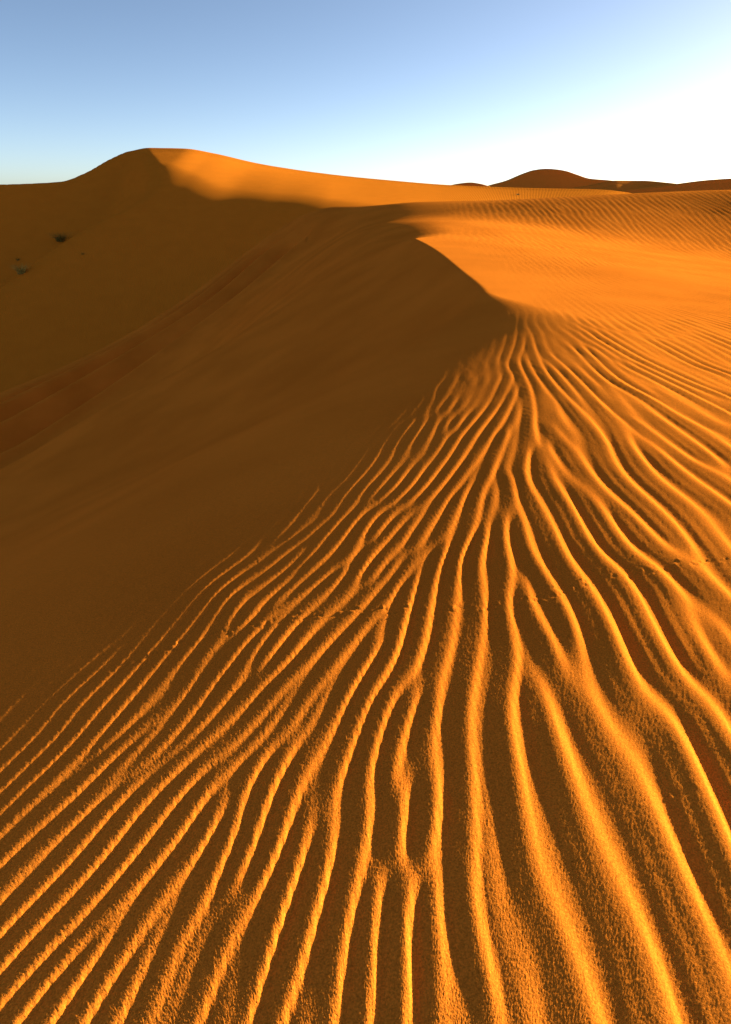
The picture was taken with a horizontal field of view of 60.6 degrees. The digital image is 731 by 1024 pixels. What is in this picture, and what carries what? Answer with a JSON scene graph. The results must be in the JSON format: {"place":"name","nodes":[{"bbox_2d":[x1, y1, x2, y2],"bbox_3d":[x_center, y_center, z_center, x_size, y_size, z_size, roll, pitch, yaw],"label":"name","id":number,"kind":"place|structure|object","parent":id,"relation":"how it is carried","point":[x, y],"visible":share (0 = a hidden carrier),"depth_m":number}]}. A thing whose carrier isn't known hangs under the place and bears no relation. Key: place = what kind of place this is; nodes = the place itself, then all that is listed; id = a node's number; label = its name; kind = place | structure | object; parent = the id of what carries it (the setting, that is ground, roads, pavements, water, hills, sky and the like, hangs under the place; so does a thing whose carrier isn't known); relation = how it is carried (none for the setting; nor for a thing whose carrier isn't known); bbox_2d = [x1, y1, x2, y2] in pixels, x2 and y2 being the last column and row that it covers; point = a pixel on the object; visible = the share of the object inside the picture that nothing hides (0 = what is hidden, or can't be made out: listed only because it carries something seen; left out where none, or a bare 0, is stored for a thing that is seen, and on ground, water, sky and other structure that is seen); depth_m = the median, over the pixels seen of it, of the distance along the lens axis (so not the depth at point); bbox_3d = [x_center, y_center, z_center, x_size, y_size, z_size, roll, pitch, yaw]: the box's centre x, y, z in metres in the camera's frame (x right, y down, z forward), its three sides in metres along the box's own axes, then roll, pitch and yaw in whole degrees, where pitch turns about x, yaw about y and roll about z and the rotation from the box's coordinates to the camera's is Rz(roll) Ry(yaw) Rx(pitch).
{"place":"outdoors","nodes":[
{"label":"outdoors","id":0,"kind":"place"},
{"bbox_2d":[0,148,629,392],"bbox_3d":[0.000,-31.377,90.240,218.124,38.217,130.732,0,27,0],"label":"dune","id":1,"kind":"structure","parent":0,"point":[156,232],"depth_m":74.98},
{"bbox_2d":[9,263,31,274],"bbox_3d":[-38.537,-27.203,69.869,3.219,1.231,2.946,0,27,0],"label":"grass tuft","id":2,"kind":"object","parent":1,"relation":"on","point":[19,271],"visible":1,"depth_m":69.81},
{"bbox_2d":[50,231,71,241],"bbox_3d":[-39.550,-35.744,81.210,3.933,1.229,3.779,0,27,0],"label":"grass tuft","id":3,"kind":"object","parent":1,"relation":"on","point":[61,239],"visible":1,"depth_m":81.05},
{"bbox_2d":[0,190,730,1023],"bbox_3d":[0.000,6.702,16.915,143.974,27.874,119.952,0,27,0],"label":"rippled dune","id":4,"kind":"structure","parent":0,"point":[364,614],"depth_m":1.98},
{"bbox_2d":[0,0,730,185],"label":"sky","id":5,"kind":"structure","parent":0,"point":[443,92]},
{"bbox_2d":[453,182,489,186],"bbox_3d":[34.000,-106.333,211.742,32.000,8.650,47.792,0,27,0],"label":"distant dune","id":6,"kind":"structure","parent":0,"point":[470,184],"depth_m":194.16},
{"bbox_2d":[488,169,610,188],"bbox_3d":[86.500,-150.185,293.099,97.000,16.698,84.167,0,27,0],"label":"distant dune","id":7,"kind":"structure","parent":0,"point":[551,178],"depth_m":262.30},
{"bbox_2d":[568,181,674,190],"bbox_3d":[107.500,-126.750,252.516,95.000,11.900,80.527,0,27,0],"label":"distant dune","id":8,"kind":"structure","parent":0,"point":[618,185],"depth_m":236.07},
{"bbox_2d":[621,178,730,192],"bbox_3d":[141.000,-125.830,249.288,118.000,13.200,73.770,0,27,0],"label":"distant dune","id":9,"kind":"structure","parent":0,"point":[719,184],"depth_m":225.22}
]}

